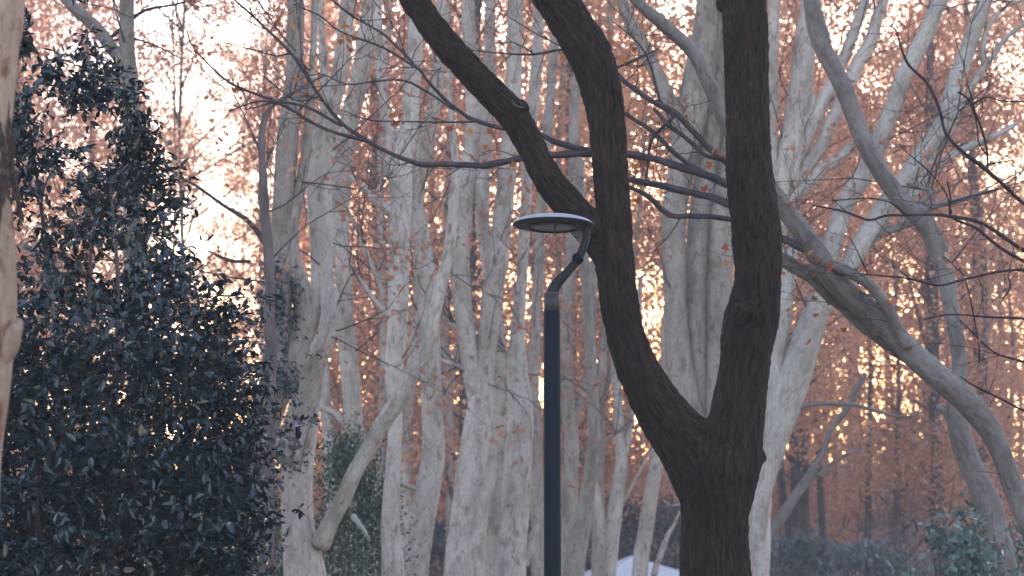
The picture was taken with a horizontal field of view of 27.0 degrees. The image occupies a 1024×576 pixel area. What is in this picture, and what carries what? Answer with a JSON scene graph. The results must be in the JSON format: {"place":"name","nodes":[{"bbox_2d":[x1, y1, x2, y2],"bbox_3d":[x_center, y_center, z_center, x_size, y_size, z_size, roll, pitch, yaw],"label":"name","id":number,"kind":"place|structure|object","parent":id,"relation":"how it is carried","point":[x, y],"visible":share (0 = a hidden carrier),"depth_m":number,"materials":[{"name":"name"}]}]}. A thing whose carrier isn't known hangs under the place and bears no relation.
{"place":"outdoors","nodes":[
{"label":"outdoors","id":0,"kind":"place"},
{"bbox_2d":[9,461,1020,575],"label":"ground","id":1,"kind":"structure","parent":0,"point":[591,545],"depth_m":137.75,"materials":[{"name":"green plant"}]},
{"bbox_2d":[0,0,24,475],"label":"plane tree","id":2,"kind":"object","parent":1,"relation":"on","point":[11,32],"visible":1,"depth_m":9.61,"materials":[{"name":"beige plant"}]},
{"bbox_2d":[1,2,65,525],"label":"beech tree","id":3,"kind":"object","parent":1,"relation":"on","point":[41,174],"visible":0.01,"depth_m":96.64,"materials":[{"name":"brown plant"}]},
{"bbox_2d":[9,0,107,521],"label":"beech tree","id":4,"kind":"object","parent":1,"relation":"on","point":[44,123],"visible":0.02,"depth_m":112.74,"materials":[{"name":"brown plant"}]},
{"bbox_2d":[2,0,125,524],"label":"beech tree","id":5,"kind":"object","parent":1,"relation":"on","point":[46,9],"visible":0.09,"depth_m":65.85,"materials":[{"name":"brown plant"}]},
{"bbox_2d":[29,59,124,496],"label":"beech tree","id":6,"kind":"object","parent":1,"relation":"on","point":[71,170],"visible":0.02,"depth_m":126.96,"materials":[{"name":"brown plant"}]},
{"bbox_2d":[7,0,193,565],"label":"beech tree","id":7,"kind":"object","parent":1,"relation":"on","point":[58,125],"visible":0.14,"depth_m":57.79,"materials":[{"name":"brown plant"}]},
{"bbox_2d":[10,0,196,575],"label":"beech tree","id":8,"kind":"object","parent":1,"relation":"on","point":[106,10],"visible":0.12,"depth_m":74.44,"materials":[{"name":"brown plant"}]},
{"bbox_2d":[35,0,239,549],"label":"beech tree","id":9,"kind":"object","parent":1,"relation":"on","point":[192,105],"visible":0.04,"depth_m":96.03,"materials":[{"name":"brown plant"}]},
{"bbox_2d":[38,0,262,566],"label":"plane tree","id":10,"kind":"object","parent":1,"relation":"on","point":[124,51],"visible":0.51,"depth_m":25.79,"materials":[{"name":"grey plant"}]},
{"bbox_2d":[112,105,150,296],"bbox_3d":[-4.510,-1.008,25.353,0.522,2.592,0.379,0,-9,0],"label":"ivy","id":11,"kind":"object","parent":10,"relation":"attached to","point":[131,249],"visible":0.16,"depth_m":25.18,"materials":[{"name":"green plant"}]},
{"bbox_2d":[36,0,264,569],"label":"beech tree","id":12,"kind":"object","parent":1,"relation":"on","point":[202,93],"visible":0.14,"depth_m":69.21,"materials":[{"name":"brown plant"}]},
{"bbox_2d":[0,0,322,575],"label":"evergreen bush","id":13,"kind":"object","parent":1,"relation":"on","point":[211,488],"visible":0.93,"depth_m":15.57,"materials":[{"name":"green plant"}]},
{"bbox_2d":[28,0,342,569],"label":"beech tree","id":14,"kind":"object","parent":1,"relation":"on","point":[179,123],"visible":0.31,"depth_m":57.07,"materials":[{"name":"brown plant"}]},
{"bbox_2d":[122,9,261,514],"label":"beech tree","id":15,"kind":"object","parent":1,"relation":"on","point":[192,205],"visible":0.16,"depth_m":131.22,"materials":[{"name":"brown plant"}]},
{"bbox_2d":[56,0,414,575],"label":"plane tree","id":16,"kind":"object","parent":1,"relation":"on","point":[269,255],"visible":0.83,"depth_m":25.91,"materials":[{"name":"grey plant"}]},
{"bbox_2d":[191,47,286,423],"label":"beech tree","id":17,"kind":"object","parent":1,"relation":"on","point":[219,186],"visible":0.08,"depth_m":148.32,"materials":[{"name":"brown plant"}]},
{"bbox_2d":[250,463,283,575],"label":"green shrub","id":18,"kind":"object","parent":1,"relation":"on","point":[277,534],"visible":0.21,"depth_m":29.78,"materials":[{"name":"green plant"}]},
{"bbox_2d":[168,0,370,555],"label":"beech tree","id":19,"kind":"object","parent":1,"relation":"on","point":[269,143],"visible":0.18,"depth_m":79.35,"materials":[{"name":"brown plant"}]},
{"bbox_2d":[181,0,367,572],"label":"beech tree","id":20,"kind":"object","parent":1,"relation":"on","point":[236,115],"visible":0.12,"depth_m":90.02,"materials":[{"name":"brown plant"}]},
{"bbox_2d":[134,0,439,571],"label":"plane tree","id":21,"kind":"object","parent":1,"relation":"on","point":[285,222],"visible":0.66,"depth_m":27.44,"materials":[{"name":"grey plant"}]},
{"bbox_2d":[220,257,308,541],"bbox_3d":[-3.229,1.404,26.843,1.236,3.605,0.936,-3,-10,18],"label":"ivy","id":22,"kind":"object","parent":21,"relation":"attached to","point":[281,314],"visible":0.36,"depth_m":26.88,"materials":[{"name":"green plant"}]},
{"bbox_2d":[189,0,386,544],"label":"beech tree","id":23,"kind":"object","parent":1,"relation":"on","point":[253,175],"visible":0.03,"depth_m":110.58,"materials":[{"name":"brown plant"}]},
{"bbox_2d":[252,0,388,488],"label":"beech tree","id":24,"kind":"object","parent":1,"relation":"on","point":[350,69],"visible":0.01,"depth_m":126.58,"materials":[{"name":"brown plant"}]},
{"bbox_2d":[227,0,419,575],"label":"plane tree","id":25,"kind":"object","parent":1,"relation":"on","point":[351,390],"visible":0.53,"depth_m":33.44,"materials":[{"name":"grey plant"}]},
{"bbox_2d":[242,16,414,575],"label":"plane tree","id":26,"kind":"object","parent":1,"relation":"on","point":[325,400],"visible":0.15,"depth_m":52.53,"materials":[{"name":"grey plant"}]},
{"bbox_2d":[278,403,421,575],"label":"green shrub","id":27,"kind":"object","parent":1,"relation":"on","point":[339,469],"visible":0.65,"depth_m":31.32,"materials":[{"name":"green plant"}]},
{"bbox_2d":[241,0,460,575],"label":"plane tree","id":28,"kind":"object","parent":1,"relation":"on","point":[392,561],"visible":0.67,"depth_m":31.38,"materials":[{"name":"grey plant"}]},
{"bbox_2d":[188,0,529,575],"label":"plane tree","id":29,"kind":"object","parent":1,"relation":"on","point":[305,542],"visible":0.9,"depth_m":27.83,"materials":[{"name":"beige plant"}]},
{"bbox_2d":[275,412,325,473],"bbox_3d":[-2.817,2.022,27.613,0.676,0.812,0.632,4,-10,-22],"label":"ivy","id":30,"kind":"object","parent":29,"relation":"attached to","point":[293,453],"visible":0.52,"depth_m":27.43,"materials":[{"name":"green plant"}]},
{"bbox_2d":[222,0,510,575],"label":"beech tree","id":31,"kind":"object","parent":1,"relation":"on","point":[302,232],"visible":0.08,"depth_m":67.56,"materials":[{"name":"brown plant"}]},
{"bbox_2d":[214,0,544,570],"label":"beech tree","id":32,"kind":"object","parent":1,"relation":"on","point":[352,193],"visible":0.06,"depth_m":73.13,"materials":[{"name":"brown plant"}]},
{"bbox_2d":[322,0,450,562],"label":"plane tree","id":33,"kind":"object","parent":1,"relation":"on","point":[383,330],"visible":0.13,"depth_m":53.89,"materials":[{"name":"grey plant"}]},
{"bbox_2d":[317,36,478,564],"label":"beech tree","id":34,"kind":"object","parent":1,"relation":"on","point":[386,246],"visible":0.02,"depth_m":110.23,"materials":[{"name":"brown plant"}]},
{"bbox_2d":[359,76,462,555],"bbox_3d":[-1.947,-3.305,54.744,4.025,27.808,4.179,4,-10,-24],"label":"plane tree","id":35,"kind":"object","parent":1,"relation":"on","point":[406,477],"visible":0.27,"depth_m":53.30,"materials":[{"name":"grey plant"}]},
{"bbox_2d":[365,0,495,563],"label":"plane tree","id":36,"kind":"object","parent":1,"relation":"on","point":[450,415],"visible":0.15,"depth_m":54.88,"materials":[{"name":"grey plant"}]},
{"bbox_2d":[428,510,445,575],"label":"dark evergreen","id":37,"kind":"object","parent":1,"relation":"on","point":[439,539],"visible":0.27,"depth_m":61.20,"materials":[{"name":"green plant"}]},
{"bbox_2d":[335,0,542,575],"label":"plane tree","id":38,"kind":"object","parent":1,"relation":"on","point":[426,489],"visible":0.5,"depth_m":34.18,"materials":[{"name":"grey plant"}]},
{"bbox_2d":[337,0,542,575],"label":"beech tree","id":39,"kind":"object","parent":1,"relation":"on","point":[429,213],"visible":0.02,"depth_m":89.71,"materials":[{"name":"brown plant"}]},
{"bbox_2d":[302,0,596,575],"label":"plane tree","id":40,"kind":"object","parent":1,"relation":"on","point":[465,549],"visible":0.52,"depth_m":36.25,"materials":[{"name":"beige plant"}]},
{"bbox_2d":[355,0,547,575],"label":"plane tree","id":41,"kind":"object","parent":1,"relation":"on","point":[500,412],"visible":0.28,"depth_m":39.21,"materials":[{"name":"grey plant"}]},
{"bbox_2d":[247,0,663,528],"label":"beech tree","id":42,"kind":"object","parent":1,"relation":"on","point":[462,409],"visible":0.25,"depth_m":54.61,"materials":[{"name":"brown plant"}]},
{"bbox_2d":[3,425,1023,575],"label":"brushwood","id":43,"kind":"object","parent":1,"relation":"on","point":[346,567],"visible":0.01,"depth_m":124.65,"materials":[{"name":"brown plant"}]},
{"bbox_2d":[389,1,643,575],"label":"plane tree","id":44,"kind":"object","parent":1,"relation":"on","point":[515,546],"visible":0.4,"depth_m":36.92,"materials":[{"name":"grey plant"}]},
{"bbox_2d":[436,0,597,556],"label":"beech tree","id":45,"kind":"object","parent":1,"relation":"on","point":[523,97],"depth_m":106.81,"materials":[{"name":"brown plant"}]},
{"bbox_2d":[473,0,598,575],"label":"plane tree","id":46,"kind":"object","parent":1,"relation":"on","point":[537,517],"visible":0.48,"depth_m":44.27,"materials":[{"name":"grey plant"}]},
{"bbox_2d":[513,213,593,575],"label":"street lamp","id":47,"kind":"object","parent":1,"relation":"on","point":[577,227],"visible":1,"depth_m":15.54,"materials":[{"name":"black metal"}]},
{"bbox_2d":[410,0,734,524],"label":"beech tree","id":48,"kind":"object","parent":1,"relation":"on","point":[581,469],"visible":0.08,"depth_m":62.59,"materials":[{"name":"brown plant"}]},
{"bbox_2d":[498,54,647,548],"bbox_3d":[1.631,-3.366,57.309,4.636,28.712,4.760,6,-11,-32],"label":"plane tree","id":49,"kind":"object","parent":1,"relation":"on","point":[559,270],"visible":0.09,"depth_m":57.09,"materials":[{"name":"grey plant"}]},
{"bbox_2d":[490,0,662,575],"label":"plane tree","id":50,"kind":"object","parent":1,"relation":"on","point":[569,496],"visible":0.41,"depth_m":46.19,"materials":[{"name":"grey plant"}]},
{"bbox_2d":[509,0,652,483],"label":"beech tree","id":51,"kind":"object","parent":1,"relation":"on","point":[577,241],"depth_m":123.82,"materials":[{"name":"brown plant"}]},
{"bbox_2d":[476,0,690,558],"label":"beech tree","id":52,"kind":"object","parent":1,"relation":"on","point":[541,107],"visible":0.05,"depth_m":73.08,"materials":[{"name":"brown plant"}]},
{"bbox_2d":[512,158,666,575],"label":"plane tree","id":53,"kind":"object","parent":1,"relation":"on","point":[575,556],"visible":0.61,"depth_m":40.05,"materials":[{"name":"grey plant"}]},
{"bbox_2d":[399,0,782,575],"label":"dark tree","id":54,"kind":"object","parent":1,"relation":"on","point":[714,460],"visible":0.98,"depth_m":17.14,"materials":[{"name":"brown plant"}]},
{"bbox_2d":[527,237,663,575],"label":"plane tree","id":55,"kind":"object","parent":1,"relation":"on","point":[608,527],"visible":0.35,"depth_m":46.82,"materials":[{"name":"grey plant"}]},
{"bbox_2d":[179,0,1023,536],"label":"plane tree","id":56,"kind":"object","parent":1,"relation":"on","point":[877,320],"visible":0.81,"depth_m":20.43,"materials":[{"name":"grey plant"}]},
{"bbox_2d":[519,0,687,556],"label":"beech tree","id":57,"kind":"object","parent":1,"relation":"on","point":[656,321],"visible":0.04,"depth_m":108.29,"materials":[{"name":"brown plant"}]},
{"bbox_2d":[540,0,686,575],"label":"plane tree","id":58,"kind":"object","parent":1,"relation":"on","point":[596,565],"visible":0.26,"depth_m":52.11,"materials":[{"name":"grey plant"}]},
{"bbox_2d":[555,223,680,575],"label":"plane tree","id":59,"kind":"object","parent":1,"relation":"on","point":[642,547],"visible":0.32,"depth_m":48.66,"materials":[{"name":"grey plant"}]},
{"bbox_2d":[585,555,678,575],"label":"white canopy","id":60,"kind":"object","parent":1,"relation":"on","point":[624,566],"visible":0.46,"depth_m":54.83,"materials":[{"name":"fabric"}]},
{"bbox_2d":[585,485,680,570],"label":"dark evergreen","id":61,"kind":"object","parent":1,"relation":"on","point":[662,529],"visible":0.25,"depth_m":68.04,"materials":[{"name":"green plant"}]},
{"bbox_2d":[584,0,732,417],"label":"plane tree","id":62,"kind":"object","parent":1,"relation":"on","point":[697,281],"visible":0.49,"depth_m":34.53,"materials":[{"name":"grey plant"}]},
{"bbox_2d":[652,60,826,522],"bbox_3d":[5.637,-2.795,54.193,4.533,26.628,4.688,0,-9,0],"label":"plane tree","id":63,"kind":"object","parent":1,"relation":"on","point":[811,419],"visible":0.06,"depth_m":53.32,"materials":[{"name":"brown plant"}]},
{"bbox_2d":[537,0,974,575],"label":"beech tree","id":64,"kind":"object","parent":1,"relation":"on","point":[689,14],"visible":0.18,"depth_m":51.28,"materials":[{"name":"brown plant"}]},
{"bbox_2d":[607,0,930,486],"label":"beech tree","id":65,"kind":"object","parent":1,"relation":"on","point":[822,432],"visible":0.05,"depth_m":63.09,"materials":[{"name":"brown plant"}]},
{"bbox_2d":[777,457,789,574],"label":"slim tree","id":66,"kind":"object","parent":1,"relation":"on","point":[779,501],"visible":0.05,"depth_m":88.91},
{"bbox_2d":[643,0,939,574],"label":"beech tree","id":67,"kind":"object","parent":1,"relation":"on","point":[803,512],"visible":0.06,"depth_m":74.86,"materials":[{"name":"brown plant"}]},
{"bbox_2d":[777,216,812,575],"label":"slim tree","id":68,"kind":"object","parent":1,"relation":"on","point":[793,485],"visible":0.15,"depth_m":78.27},
{"bbox_2d":[772,459,828,574],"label":"sapling","id":69,"kind":"object","parent":1,"relation":"on","point":[788,480],"visible":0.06,"depth_m":94.88,"materials":[{"name":"brown plant"}]},
{"bbox_2d":[777,319,829,570],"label":"slim tree","id":70,"kind":"object","parent":1,"relation":"on","point":[783,497],"visible":0.23,"depth_m":78.49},
{"bbox_2d":[770,519,856,575],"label":"dark evergreen","id":71,"kind":"object","parent":1,"relation":"on","point":[804,551],"visible":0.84,"depth_m":57.11,"materials":[{"name":"green plant"}]},
{"bbox_2d":[771,45,886,542],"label":"beech tree","id":72,"kind":"object","parent":1,"relation":"on","point":[815,518],"visible":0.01,"depth_m":103.01,"materials":[{"name":"brown plant"}]},
{"bbox_2d":[638,0,1023,575],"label":"plane tree","id":73,"kind":"object","parent":1,"relation":"on","point":[985,497],"visible":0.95,"depth_m":23.81,"materials":[{"name":"grey plant"}]},
{"bbox_2d":[771,0,903,571],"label":"beech tree","id":74,"kind":"object","parent":1,"relation":"on","point":[812,519],"visible":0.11,"depth_m":89.68,"materials":[{"name":"brown plant"}]},
{"bbox_2d":[770,321,912,539],"bbox_3d":[5.049,3.972,36.240,3.879,7.361,2.072,6,-11,-34],"label":"plane tree","id":75,"kind":"object","parent":1,"relation":"on","point":[785,510],"visible":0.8,"depth_m":36.01,"materials":[{"name":"grey plant"}]},
{"bbox_2d":[809,174,877,575],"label":"slim tree","id":76,"kind":"object","parent":1,"relation":"on","point":[821,508],"visible":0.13,"depth_m":78.27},
{"bbox_2d":[811,491,875,575],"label":"sapling","id":77,"kind":"object","parent":1,"relation":"on","point":[835,517],"visible":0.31,"depth_m":85.80,"materials":[{"name":"brown plant"}]},
{"bbox_2d":[827,464,893,575],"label":"sapling","id":78,"kind":"object","parent":1,"relation":"on","point":[861,508],"visible":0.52,"depth_m":80.30,"materials":[{"name":"brown plant"}]},
{"bbox_2d":[812,55,908,477],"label":"beech tree","id":79,"kind":"object","parent":1,"relation":"on","point":[879,274],"visible":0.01,"depth_m":144.44,"materials":[{"name":"brown plant"}]},
{"bbox_2d":[808,117,915,539],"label":"beech tree","id":80,"kind":"object","parent":1,"relation":"on","point":[840,448],"visible":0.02,"depth_m":124.80,"materials":[{"name":"brown plant"}]},
{"bbox_2d":[816,528,934,575],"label":"dark evergreen","id":81,"kind":"object","parent":1,"relation":"on","point":[857,560],"visible":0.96,"depth_m":51.46,"materials":[{"name":"green plant"}]},
{"bbox_2d":[830,243,922,574],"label":"slim tree","id":82,"kind":"object","parent":1,"relation":"on","point":[897,532],"visible":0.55,"depth_m":67.82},
{"bbox_2d":[829,239,926,573],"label":"slim tree","id":83,"kind":"object","parent":1,"relation":"on","point":[868,524],"visible":0.39,"depth_m":70.22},
{"bbox_2d":[851,489,917,550],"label":"sapling","id":84,"kind":"object","parent":1,"relation":"on","point":[913,539],"visible":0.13,"depth_m":87.18,"materials":[{"name":"brown plant"}]},
{"bbox_2d":[749,0,1023,575],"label":"plane tree","id":85,"kind":"object","parent":1,"relation":"on","point":[793,361],"visible":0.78,"depth_m":30.41,"materials":[{"name":"beige plant"}]},
{"bbox_2d":[752,0,1023,411],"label":"bare tree","id":86,"kind":"object","parent":1,"relation":"on","point":[985,168],"visible":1,"depth_m":13.25,"materials":[{"name":"black plant"}]},
{"bbox_2d":[764,0,1023,575],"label":"plane tree","id":87,"kind":"object","parent":1,"relation":"on","point":[812,109],"visible":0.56,"depth_m":33.80,"materials":[{"name":"grey plant"}]},
{"bbox_2d":[844,408,958,575],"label":"sapling","id":88,"kind":"object","parent":1,"relation":"on","point":[877,521],"visible":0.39,"depth_m":72.25,"materials":[{"name":"brown plant"}]},
{"bbox_2d":[875,468,931,574],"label":"sapling","id":89,"kind":"object","parent":1,"relation":"on","point":[920,537],"visible":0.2,"depth_m":87.65,"materials":[{"name":"brown plant"}]},
{"bbox_2d":[849,402,961,575],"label":"sapling","id":90,"kind":"object","parent":1,"relation":"on","point":[910,502],"visible":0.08,"depth_m":74.77,"materials":[{"name":"brown plant"}]},
{"bbox_2d":[789,0,1023,575],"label":"beech tree","id":91,"kind":"object","parent":1,"relation":"on","point":[936,443],"visible":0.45,"depth_m":67.57,"materials":[{"name":"brown plant"}]},
{"bbox_2d":[822,0,1023,547],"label":"beech tree","id":92,"kind":"object","parent":1,"relation":"on","point":[1002,330],"visible":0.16,"depth_m":72.95,"materials":[{"name":"brown plant"}]},
{"bbox_2d":[890,472,957,574],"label":"sapling","id":93,"kind":"object","parent":1,"relation":"on","point":[929,520],"visible":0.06,"depth_m":89.85,"materials":[{"name":"brown plant"}]},
{"bbox_2d":[827,0,1022,572],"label":"beech tree","id":94,"kind":"object","parent":1,"relation":"on","point":[886,398],"visible":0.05,"depth_m":93.67,"materials":[{"name":"brown plant"}]},
{"bbox_2d":[912,234,955,564],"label":"slim tree","id":95,"kind":"object","parent":1,"relation":"on","point":[924,300],"visible":0.16,"depth_m":74.86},
{"bbox_2d":[859,59,1019,524],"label":"beech tree","id":96,"kind":"object","parent":1,"relation":"on","point":[922,315],"visible":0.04,"depth_m":105.94,"materials":[{"name":"brown plant"}]},
{"bbox_2d":[900,248,979,573],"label":"slim tree","id":97,"kind":"object","parent":1,"relation":"on","point":[919,319],"visible":0.09,"depth_m":71.92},
{"bbox_2d":[886,491,1021,575],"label":"blue green shrub","id":98,"kind":"object","parent":1,"relation":"on","point":[981,562],"visible":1,"depth_m":22.13,"materials":[{"name":"green plant"}]},
{"bbox_2d":[897,21,1023,493],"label":"beech tree","id":99,"kind":"object","parent":1,"relation":"on","point":[981,189],"visible":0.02,"depth_m":127.87,"materials":[{"name":"brown plant"}]},
{"bbox_2d":[911,0,1023,461],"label":"beech tree","id":100,"kind":"object","parent":1,"relation":"on","point":[1019,284],"visible":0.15,"depth_m":80.89,"materials":[{"name":"brown plant"}]},
{"bbox_2d":[953,498,983,575],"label":"blue green shrub","id":101,"kind":"object","parent":1,"relation":"on","point":[968,503],"visible":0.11,"depth_m":24.39,"materials":[{"name":"green plant"}]},
{"bbox_2d":[952,112,1012,575],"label":"slim tree","id":102,"kind":"object","parent":1,"relation":"on","point":[985,329],"visible":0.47,"depth_m":68.82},
{"bbox_2d":[941,210,1023,505],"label":"slim tree","id":103,"kind":"object","parent":1,"relation":"on","point":[1012,334],"visible":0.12,"depth_m":75.80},
{"bbox_2d":[966,2,1023,481],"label":"beech tree","id":104,"kind":"object","parent":1,"relation":"on","point":[1014,94],"visible":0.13,"depth_m":110.29,"materials":[{"name":"brown plant"}]},
{"bbox_2d":[989,202,1023,573],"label":"slim tree","id":105,"kind":"object","parent":1,"relation":"on","point":[1009,527],"visible":0.09,"depth_m":86.32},
{"bbox_2d":[1011,514,1023,575],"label":"blue green shrub","id":106,"kind":"object","parent":1,"relation":"on","point":[1019,557],"visible":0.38,"depth_m":24.84,"materials":[{"name":"green plant"}]},
{"bbox_2d":[12,0,1023,468],"label":"sky","id":107,"kind":"structure","parent":0,"point":[163,22],"materials":[{"name":"white"}]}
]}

